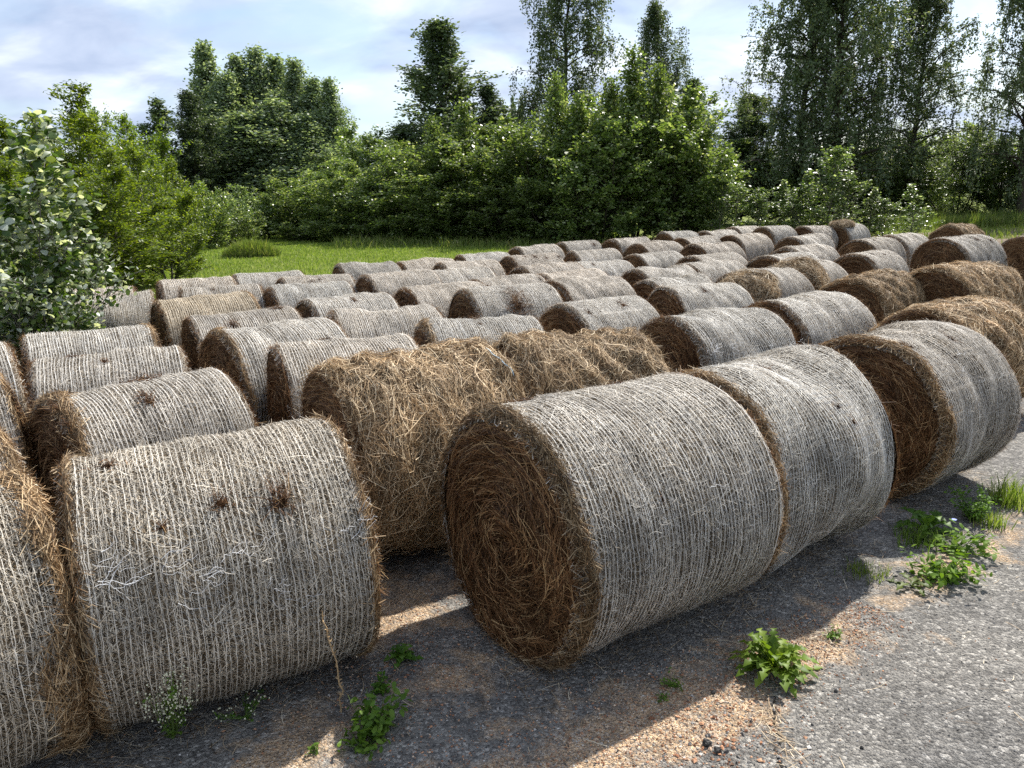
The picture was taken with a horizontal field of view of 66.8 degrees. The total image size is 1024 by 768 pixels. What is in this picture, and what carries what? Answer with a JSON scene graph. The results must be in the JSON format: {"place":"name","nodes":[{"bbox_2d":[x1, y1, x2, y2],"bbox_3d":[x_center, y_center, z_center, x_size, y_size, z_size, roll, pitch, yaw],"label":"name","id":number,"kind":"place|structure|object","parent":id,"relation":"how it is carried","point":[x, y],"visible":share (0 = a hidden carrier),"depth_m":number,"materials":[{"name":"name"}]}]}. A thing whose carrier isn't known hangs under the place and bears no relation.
{"place":"outdoors","nodes":[
{"label":"outdoors","id":0,"kind":"place"},
{"bbox_2d":[327,232,613,250],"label":"rank grass","id":1,"kind":"structure","parent":0,"point":[401,241],"depth_m":41.43,"materials":[{"name":"green plant"}]},
{"bbox_2d":[0,0,1023,183],"label":"sky","id":2,"kind":"structure","parent":0,"point":[129,51],"materials":[{"name":"white"}]},
{"bbox_2d":[21,398,1023,767],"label":"paved yard","id":3,"kind":"structure","parent":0,"point":[935,688],"depth_m":3.79,"materials":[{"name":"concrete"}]},
{"bbox_2d":[0,338,33,457],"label":"hay bale","id":4,"kind":"object","parent":3,"relation":"on","point":[9,364],"visible":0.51,"depth_m":6.88,"materials":[{"name":"plant"}]},
{"bbox_2d":[0,368,43,494],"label":"hay bale","id":5,"kind":"object","parent":3,"relation":"on","point":[11,414],"visible":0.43,"depth_m":5.46,"materials":[{"name":"plant"}]},
{"bbox_2d":[0,465,99,767],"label":"hay bale","id":6,"kind":"object","parent":3,"relation":"on","point":[42,687],"visible":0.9,"depth_m":3.04,"materials":[{"name":"plant"}]},
{"bbox_2d":[0,218,102,378],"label":"poplar sapling","id":7,"kind":"object","parent":3,"relation":"on","point":[52,236],"visible":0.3,"depth_m":8.96,"materials":[{"name":"green plant"}]},
{"bbox_2d":[0,107,119,360],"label":"poplar sapling","id":8,"kind":"object","parent":3,"relation":"on","point":[19,202],"visible":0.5,"depth_m":9.26,"materials":[{"name":"green plant"}]},
{"bbox_2d":[0,234,151,369],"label":"poplar sapling","id":9,"kind":"object","parent":3,"relation":"on","point":[67,322],"visible":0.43,"depth_m":9.02,"materials":[{"name":"green plant"}]},
{"bbox_2d":[17,323,162,406],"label":"hay bale","id":10,"kind":"object","parent":3,"relation":"on","point":[37,345],"visible":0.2,"depth_m":7.63,"materials":[{"name":"plant"}]},
{"bbox_2d":[22,343,191,429],"bbox_3d":[-3.441,0.294,6.798,1.362,1.271,1.343,-8,15,-26],"label":"hay bale","id":11,"kind":"object","parent":3,"relation":"on","point":[80,373],"visible":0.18,"depth_m":6.40,"materials":[{"name":"plant"}]},
{"bbox_2d":[73,288,154,328],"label":"hay bale","id":12,"kind":"object","parent":3,"relation":"on","point":[131,309],"visible":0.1,"depth_m":10.80,"materials":[{"name":"plant"}]},
{"bbox_2d":[20,365,260,526],"bbox_3d":[-2.663,0.528,5.701,1.316,1.299,1.402,12,19,43],"label":"hay bale","id":13,"kind":"object","parent":3,"relation":"on","point":[150,410],"visible":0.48,"depth_m":5.35,"materials":[{"name":"plant"}]},
{"bbox_2d":[135,665,201,738],"bbox_3d":[-1.462,1.392,3.332,0.236,0.499,0.281,-1,13,0],"label":"flowering weed","id":14,"kind":"object","parent":3,"relation":"on","point":[170,729],"visible":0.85,"depth_m":3.36,"materials":[{"name":"green plant"}]},
{"bbox_2d":[155,275,237,299],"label":"hay bale","id":15,"kind":"object","parent":3,"relation":"on","point":[167,289],"visible":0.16,"depth_m":12.93,"materials":[{"name":"plant"}]},
{"bbox_2d":[148,290,259,348],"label":"hay bale","id":16,"kind":"object","parent":3,"relation":"on","point":[166,315],"visible":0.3,"depth_m":10.14,"materials":[{"name":"plant"}]},
{"bbox_2d":[44,410,390,739],"bbox_3d":[-1.462,0.886,3.889,1.441,1.355,1.407,-9,15,-28],"label":"hay bale","id":17,"kind":"object","parent":3,"relation":"on","point":[223,565],"visible":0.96,"depth_m":3.40,"materials":[{"name":"plant"}]},
{"bbox_2d":[177,301,303,371],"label":"hay bale","id":18,"kind":"object","parent":3,"relation":"on","point":[196,329],"visible":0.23,"depth_m":8.65,"materials":[{"name":"plant"}]},
{"bbox_2d":[196,317,349,426],"bbox_3d":[-2.375,-0.035,7.949,1.396,1.312,1.319,-13,18,-40],"label":"hay bale","id":19,"kind":"object","parent":3,"relation":"on","point":[239,354],"visible":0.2,"depth_m":7.40,"materials":[{"name":"plant"}]},
{"bbox_2d":[261,280,355,308],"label":"hay bale","id":20,"kind":"object","parent":3,"relation":"on","point":[291,295],"visible":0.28,"depth_m":11.60,"materials":[{"name":"plant"}]},
{"bbox_2d":[261,332,420,424],"bbox_3d":[-1.477,0.192,6.995,1.404,1.325,1.337,-8,15,-26],"label":"hay bale","id":21,"kind":"object","parent":3,"relation":"on","point":[286,362],"visible":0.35,"depth_m":6.61,"materials":[{"name":"plant"}]},
{"bbox_2d":[295,291,399,318],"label":"hay bale","id":22,"kind":"object","parent":3,"relation":"on","point":[311,307],"visible":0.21,"depth_m":10.14,"materials":[{"name":"plant"}]},
{"bbox_2d":[347,681,412,743],"bbox_3d":[-0.603,1.490,3.497,0.300,0.210,0.313,-1,13,0],"label":"leafy weed","id":23,"kind":"object","parent":3,"relation":"on","point":[371,721],"visible":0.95,"depth_m":3.47,"materials":[{"name":"green plant"}]},
{"bbox_2d":[324,302,449,339],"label":"hay bale","id":24,"kind":"object","parent":3,"relation":"on","point":[357,323],"visible":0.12,"depth_m":8.45,"materials":[{"name":"plant"}]},
{"bbox_2d":[355,269,443,297],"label":"hay bale","id":25,"kind":"object","parent":3,"relation":"on","point":[387,282],"visible":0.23,"depth_m":12.84,"materials":[{"name":"plant"}]},
{"bbox_2d":[290,330,538,564],"bbox_3d":[-0.707,0.439,5.489,1.484,1.544,1.657,-9,15,-29],"label":"hay bale","id":26,"kind":"object","parent":3,"relation":"on","point":[397,413],"visible":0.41,"depth_m":4.89,"materials":[{"name":"plant"}]},
{"bbox_2d":[393,280,486,319],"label":"hay bale","id":27,"kind":"object","parent":3,"relation":"on","point":[437,296],"visible":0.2,"depth_m":10.95,"materials":[{"name":"plant"}]},
{"bbox_2d":[411,314,550,347],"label":"hay bale","id":28,"kind":"object","parent":3,"relation":"on","point":[427,330],"visible":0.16,"depth_m":7.67,"materials":[{"name":"plant"}]},
{"bbox_2d":[446,281,564,318],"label":"hay bale","id":29,"kind":"object","parent":3,"relation":"on","point":[534,299],"visible":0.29,"depth_m":10.03,"materials":[{"name":"plant"}]},
{"bbox_2d":[18,412,1023,767],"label":"straw litter","id":30,"kind":"object","parent":3,"relation":"on","point":[544,670],"visible":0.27,"depth_m":3.93,"materials":[{"name":"beige plant"}]},
{"bbox_2d":[486,324,676,397],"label":"hay bale","id":31,"kind":"object","parent":3,"relation":"on","point":[552,362],"visible":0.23,"depth_m":6.25,"materials":[{"name":"plant"}]},
{"bbox_2d":[543,275,636,301],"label":"hay bale","id":32,"kind":"object","parent":3,"relation":"on","point":[572,288],"visible":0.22,"depth_m":11.38,"materials":[{"name":"plant"}]},
{"bbox_2d":[538,294,659,335],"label":"hay bale","id":33,"kind":"object","parent":3,"relation":"on","point":[614,313],"visible":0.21,"depth_m":9.00,"materials":[{"name":"plant"}]},
{"bbox_2d":[432,366,792,673],"bbox_3d":[0.522,0.680,4.350,1.571,1.436,1.474,-10,16,-32],"label":"hay bale","id":34,"kind":"object","parent":3,"relation":"on","point":[581,522],"visible":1,"depth_m":3.84,"materials":[{"name":"plant"}]},
{"bbox_2d":[646,282,755,316],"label":"hay bale","id":35,"kind":"object","parent":3,"relation":"on","point":[673,299],"visible":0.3,"depth_m":10.44,"materials":[{"name":"plant"}]},
{"bbox_2d":[637,305,800,372],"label":"hay bale","id":36,"kind":"object","parent":3,"relation":"on","point":[702,337],"visible":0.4,"depth_m":7.74,"materials":[{"name":"plant"}]},
{"bbox_2d":[715,266,814,298],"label":"hay bale","id":37,"kind":"object","parent":3,"relation":"on","point":[792,281],"visible":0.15,"depth_m":12.05,"materials":[{"name":"plant"}]},
{"bbox_2d":[717,267,782,301],"bbox_3d":[3.599,-1.426,11.795,1.425,0.700,0.902,-9,15,-28],"label":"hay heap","id":38,"kind":"object","parent":37,"relation":"on","point":[760,285],"visible":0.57,"depth_m":11.53,"materials":[{"name":"plant"}]},
{"bbox_2d":[728,628,822,698],"bbox_3d":[1.293,1.330,3.878,0.427,0.219,0.438,-13,17,-39],"label":"lobed weed","id":39,"kind":"object","parent":3,"relation":"on","point":[772,652],"visible":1,"depth_m":3.83,"materials":[{"name":"green plant"}]},
{"bbox_2d":[668,338,903,586],"bbox_3d":[1.598,0.482,5.153,1.386,1.466,1.478,-10,16,-32],"label":"hay bale","id":40,"kind":"object","parent":3,"relation":"on","point":[827,425],"visible":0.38,"depth_m":4.61,"materials":[{"name":"plant"}]},
{"bbox_2d":[746,290,876,345],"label":"hay bale","id":41,"kind":"object","parent":3,"relation":"on","point":[815,317],"visible":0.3,"depth_m":8.84,"materials":[{"name":"plant"}]},
{"bbox_2d":[834,249,909,275],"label":"hay bale","id":42,"kind":"object","parent":3,"relation":"on","point":[860,262],"visible":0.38,"depth_m":15.54,"materials":[{"name":"plant"}]},
{"bbox_2d":[819,267,926,323],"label":"hay bale","id":43,"kind":"object","parent":3,"relation":"on","point":[883,293],"visible":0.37,"depth_m":11.12,"materials":[{"name":"plant"}]},
{"bbox_2d":[817,318,1023,500],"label":"hay bale","id":44,"kind":"object","parent":3,"relation":"on","point":[950,396],"visible":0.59,"depth_m":5.75,"materials":[{"name":"plant"}]},
{"bbox_2d":[863,293,1023,401],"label":"hay bale","id":45,"kind":"object","parent":3,"relation":"on","point":[999,321],"visible":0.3,"depth_m":7.73,"materials":[{"name":"plant"}]},
{"bbox_2d":[900,544,992,589],"bbox_3d":[2.649,1.112,4.758,0.440,0.204,0.454,-1,13,0],"label":"leafy weed","id":46,"kind":"object","parent":3,"relation":"on","point":[950,572],"visible":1,"depth_m":4.73,"materials":[{"name":"green plant"}]},
{"bbox_2d":[908,234,1008,270],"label":"hay bale","id":47,"kind":"object","parent":3,"relation":"on","point":[972,248],"visible":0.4,"depth_m":16.45,"materials":[{"name":"plant"}]},
{"bbox_2d":[912,519,1005,559],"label":"leafy weed","id":48,"kind":"object","parent":3,"relation":"on","point":[955,540],"visible":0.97,"depth_m":5.08,"materials":[{"name":"green plant"}]},
{"bbox_2d":[908,260,1023,311],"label":"hay bale","id":49,"kind":"object","parent":3,"relation":"on","point":[982,278],"visible":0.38,"depth_m":11.17,"materials":[{"name":"plant"}]},
{"bbox_2d":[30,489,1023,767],"bbox_3d":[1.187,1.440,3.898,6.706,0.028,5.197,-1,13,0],"label":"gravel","id":50,"kind":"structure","parent":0,"point":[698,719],"depth_m":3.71,"materials":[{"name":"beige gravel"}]},
{"bbox_2d":[46,191,1021,321],"bbox_3d":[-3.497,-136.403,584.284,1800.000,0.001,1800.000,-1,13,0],"label":"meadow","id":51,"kind":"structure","parent":0,"point":[641,232],"depth_m":34.98,"materials":[{"name":"plant"}]},
{"bbox_2d":[0,79,146,238],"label":"maple tree","id":52,"kind":"object","parent":51,"relation":"on","point":[80,95],"visible":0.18,"depth_m":24.20,"materials":[{"name":"green plant"}]},
{"bbox_2d":[0,156,178,287],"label":"maple tree","id":53,"kind":"object","parent":51,"relation":"on","point":[104,217],"visible":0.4,"depth_m":19.38,"materials":[{"name":"green plant"}]},
{"bbox_2d":[43,108,158,281],"bbox_3d":[-13.902,-5.941,25.292,5.390,6.084,5.445,-1,13,0],"label":"maple tree","id":54,"kind":"object","parent":51,"relation":"on","point":[83,127],"visible":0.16,"depth_m":23.52,"materials":[{"name":"green plant"}]},
{"bbox_2d":[38,146,200,291],"bbox_3d":[-10.968,-4.275,21.402,4.469,4.235,4.374,-1,13,0],"label":"maple tree","id":55,"kind":"object","parent":51,"relation":"on","point":[153,209],"visible":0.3,"depth_m":21.54,"materials":[{"name":"green plant"}]},
{"bbox_2d":[81,102,204,260],"bbox_3d":[-14.690,-7.630,29.992,4.723,6.407,3.775,5,15,25],"label":"maple tree","id":56,"kind":"object","parent":51,"relation":"on","point":[125,126],"visible":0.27,"depth_m":29.61,"materials":[{"name":"green plant"}]},
{"bbox_2d":[107,143,222,279],"bbox_3d":[-11.019,-5.100,24.283,3.508,4.554,3.570,-14,18,-42],"label":"maple tree","id":57,"kind":"object","parent":51,"relation":"on","point":[186,201],"visible":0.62,"depth_m":24.50,"materials":[{"name":"green plant"}]},
{"bbox_2d":[134,92,203,221],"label":"tree","id":58,"kind":"object","parent":51,"relation":"on","point":[157,113],"visible":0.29,"depth_m":76.92,"materials":[{"name":"green plant"}]},
{"bbox_2d":[148,88,242,224],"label":"alder tree","id":59,"kind":"object","parent":51,"relation":"on","point":[194,128],"visible":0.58,"depth_m":79.21,"materials":[{"name":"green plant"}]},
{"bbox_2d":[179,38,220,109],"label":"poplar tree","id":60,"kind":"object","parent":51,"relation":"on","point":[204,63],"visible":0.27,"depth_m":88.56,"materials":[{"name":"green plant"}]},
{"bbox_2d":[165,180,243,249],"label":"bush","id":61,"kind":"object","parent":51,"relation":"on","point":[223,217],"visible":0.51,"depth_m":43.43,"materials":[{"name":"green plant"}]},
{"bbox_2d":[175,67,260,226],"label":"poplar tree","id":62,"kind":"object","parent":51,"relation":"on","point":[225,95],"visible":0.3,"depth_m":86.74,"materials":[{"name":"green plant"}]},
{"bbox_2d":[208,111,288,212],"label":"poplar tree","id":63,"kind":"object","parent":51,"relation":"on","point":[236,125],"visible":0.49,"depth_m":83.19,"materials":[{"name":"green plant"}]},
{"bbox_2d":[235,41,283,220],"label":"poplar tree","id":64,"kind":"object","parent":51,"relation":"on","point":[256,70],"visible":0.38,"depth_m":90.16,"materials":[{"name":"green plant"}]},
{"bbox_2d":[205,95,331,213],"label":"poplar tree","id":65,"kind":"object","parent":51,"relation":"on","point":[272,116],"visible":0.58,"depth_m":83.60,"materials":[{"name":"green plant"}]},
{"bbox_2d":[271,55,311,131],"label":"poplar tree","id":66,"kind":"object","parent":51,"relation":"on","point":[294,79],"visible":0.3,"depth_m":88.29,"materials":[{"name":"green plant"}]},
{"bbox_2d":[250,177,340,237],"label":"tall shrub","id":67,"kind":"object","parent":51,"relation":"on","point":[285,206],"visible":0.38,"depth_m":53.25,"materials":[{"name":"green plant"}]},
{"bbox_2d":[265,111,342,213],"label":"poplar tree","id":68,"kind":"object","parent":51,"relation":"on","point":[308,129],"visible":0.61,"depth_m":83.73,"materials":[{"name":"green plant"}]},
{"bbox_2d":[283,168,375,238],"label":"tall shrub","id":69,"kind":"object","parent":51,"relation":"on","point":[316,216],"visible":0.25,"depth_m":51.55,"materials":[{"name":"green plant"}]},
{"bbox_2d":[310,76,363,170],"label":"poplar tree","id":70,"kind":"object","parent":51,"relation":"on","point":[331,114],"visible":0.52,"depth_m":86.08,"materials":[{"name":"green plant"}]},
{"bbox_2d":[294,157,418,237],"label":"tall shrub","id":71,"kind":"object","parent":51,"relation":"on","point":[346,217],"visible":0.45,"depth_m":48.18,"materials":[{"name":"green plant"}]},
{"bbox_2d":[326,122,398,179],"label":"tall shrub","id":72,"kind":"object","parent":51,"relation":"on","point":[349,132],"visible":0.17,"depth_m":57.93,"materials":[{"name":"green plant"}]},
{"bbox_2d":[336,146,466,238],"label":"tall shrub","id":73,"kind":"object","parent":51,"relation":"on","point":[384,206],"visible":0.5,"depth_m":44.79,"materials":[{"name":"green plant"}]},
{"bbox_2d":[353,122,502,234],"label":"tall shrub","id":74,"kind":"object","parent":51,"relation":"on","point":[484,134],"visible":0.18,"depth_m":44.52,"materials":[{"name":"green plant"}]},
{"bbox_2d":[373,174,507,241],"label":"tall shrub","id":75,"kind":"object","parent":51,"relation":"on","point":[444,212],"visible":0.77,"depth_m":42.41,"materials":[{"name":"green plant"}]},
{"bbox_2d":[368,15,541,172],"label":"alder tree","id":76,"kind":"object","parent":51,"relation":"on","point":[444,72],"visible":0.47,"depth_m":55.89,"materials":[{"name":"green plant"}]},
{"bbox_2d":[413,146,520,237],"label":"tall shrub","id":77,"kind":"object","parent":51,"relation":"on","point":[476,163],"visible":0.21,"depth_m":42.78,"materials":[{"name":"green plant"}]},
{"bbox_2d":[443,178,556,242],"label":"tall shrub","id":78,"kind":"object","parent":51,"relation":"on","point":[494,209],"visible":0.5,"depth_m":41.16,"materials":[{"name":"green plant"}]},
{"bbox_2d":[497,170,605,241],"bbox_3d":[2.350,-9.422,41.082,6.176,3.942,6.683,3,14,16],"label":"tall shrub","id":79,"kind":"object","parent":51,"relation":"on","point":[521,187],"visible":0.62,"depth_m":39.87,"materials":[{"name":"green plant"}]},
{"bbox_2d":[527,67,584,219],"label":"young tree","id":80,"kind":"object","parent":51,"relation":"on","point":[558,98],"visible":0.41,"depth_m":41.32,"materials":[{"name":"green plant"}]},
{"bbox_2d":[506,0,626,161],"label":"birch tree","id":81,"kind":"object","parent":51,"relation":"on","point":[545,39],"visible":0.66,"depth_m":54.61,"materials":[{"name":"green plant"}]},
{"bbox_2d":[472,104,661,232],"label":"tall shrub","id":82,"kind":"object","parent":51,"relation":"on","point":[517,145],"visible":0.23,"depth_m":40.34,"materials":[{"name":"green plant"}]},
{"bbox_2d":[570,71,640,235],"bbox_3d":[4.915,-11.623,40.127,4.057,8.485,4.328,-1,13,0],"label":"young tree","id":83,"kind":"object","parent":51,"relation":"on","point":[612,90],"visible":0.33,"depth_m":39.40,"materials":[{"name":"green plant"}]},
{"bbox_2d":[526,116,686,243],"bbox_3d":[4.370,-10.236,39.535,7.234,6.170,7.828,-7,14,-20],"label":"tall shrub","id":84,"kind":"object","parent":51,"relation":"on","point":[572,171],"visible":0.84,"depth_m":38.44,"materials":[{"name":"green plant"}]},
{"bbox_2d":[529,82,738,237],"bbox_3d":[6.008,-12.016,41.419,11.191,8.641,10.542,-1,13,0],"label":"tall shrub","id":85,"kind":"object","parent":51,"relation":"on","point":[689,99],"visible":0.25,"depth_m":39.01,"materials":[{"name":"green plant"}]},
{"bbox_2d":[592,41,678,237],"bbox_3d":[6.332,-12.190,39.564,4.889,9.790,5.156,9,17,38],"label":"young tree","id":86,"kind":"object","parent":51,"relation":"on","point":[631,77],"visible":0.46,"depth_m":38.71,"materials":[{"name":"green plant"}]},
{"bbox_2d":[623,56,691,234],"bbox_3d":[7.368,-11.927,39.846,4.216,9.084,4.348,-1,13,0],"label":"young tree","id":87,"kind":"object","parent":51,"relation":"on","point":[659,79],"visible":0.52,"depth_m":38.94,"materials":[{"name":"green plant"}]},
{"bbox_2d":[623,0,707,139],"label":"birch tree","id":88,"kind":"object","parent":51,"relation":"on","point":[651,34],"visible":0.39,"depth_m":60.80,"materials":[{"name":"green plant"}]},
{"bbox_2d":[652,105,718,230],"bbox_3d":[8.769,-10.719,39.727,4.056,6.726,4.131,-1,13,0],"label":"young tree","id":89,"kind":"object","parent":51,"relation":"on","point":[691,126],"visible":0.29,"depth_m":39.09,"materials":[{"name":"green plant"}]},
{"bbox_2d":[618,112,755,239],"bbox_3d":[8.989,-10.818,40.282,7.936,6.677,8.571,-8,15,-26],"label":"tall shrub","id":90,"kind":"object","parent":51,"relation":"on","point":[713,170],"visible":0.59,"depth_m":38.31,"materials":[{"name":"green plant"}]},
{"bbox_2d":[699,178,744,230],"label":"young aspen","id":91,"kind":"object","parent":51,"relation":"on","point":[721,190],"visible":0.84,"depth_m":37.77,"materials":[{"name":"green plant"}]},
{"bbox_2d":[701,92,796,223],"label":"alder tree","id":92,"kind":"object","parent":51,"relation":"on","point":[738,126],"visible":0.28,"depth_m":58.57,"materials":[{"name":"green plant"}]},
{"bbox_2d":[716,136,863,224],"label":"tall shrub","id":93,"kind":"object","parent":51,"relation":"on","point":[743,148],"visible":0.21,"depth_m":56.76,"materials":[{"name":"green plant"}]},
{"bbox_2d":[719,0,907,224],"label":"birch tree","id":94,"kind":"object","parent":51,"relation":"on","point":[803,93],"visible":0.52,"depth_m":52.94,"materials":[{"name":"green plant"}]},
{"bbox_2d":[801,144,862,226],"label":"young aspen","id":95,"kind":"object","parent":51,"relation":"on","point":[837,155],"visible":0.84,"depth_m":36.52,"materials":[{"name":"green plant"}]},
{"bbox_2d":[752,0,930,221],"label":"birch tree","id":96,"kind":"object","parent":51,"relation":"on","point":[836,71],"visible":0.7,"depth_m":51.13,"materials":[{"name":"green plant"}]},
{"bbox_2d":[806,150,948,222],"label":"tall shrub","id":97,"kind":"object","parent":51,"relation":"on","point":[904,176],"visible":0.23,"depth_m":55.21,"materials":[{"name":"green plant"}]},
{"bbox_2d":[844,0,995,213],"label":"birch tree","id":98,"kind":"object","parent":51,"relation":"on","point":[936,8],"visible":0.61,"depth_m":53.05,"materials":[{"name":"green plant"}]},
{"bbox_2d":[888,134,1017,212],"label":"willow shrub","id":99,"kind":"object","parent":51,"relation":"on","point":[959,194],"visible":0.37,"depth_m":54.70,"materials":[{"name":"green plant"}]},
{"bbox_2d":[942,128,1021,213],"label":"tall shrub","id":100,"kind":"object","parent":51,"relation":"on","point":[990,200],"visible":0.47,"depth_m":51.49,"materials":[{"name":"green plant"}]},
{"bbox_2d":[941,0,1023,214],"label":"birch tree","id":101,"kind":"object","parent":51,"relation":"on","point":[1017,85],"visible":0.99,"depth_m":48.35,"materials":[{"name":"green plant"}]},
{"bbox_2d":[872,205,1023,229],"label":"tall grass","id":102,"kind":"structure","parent":0,"point":[986,218],"depth_m":46.81,"materials":[{"name":"green plant"}]},
{"bbox_2d":[874,228,1023,243],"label":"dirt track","id":103,"kind":"structure","parent":0,"point":[1003,240],"depth_m":39.00,"materials":[{"name":"brown soil"}]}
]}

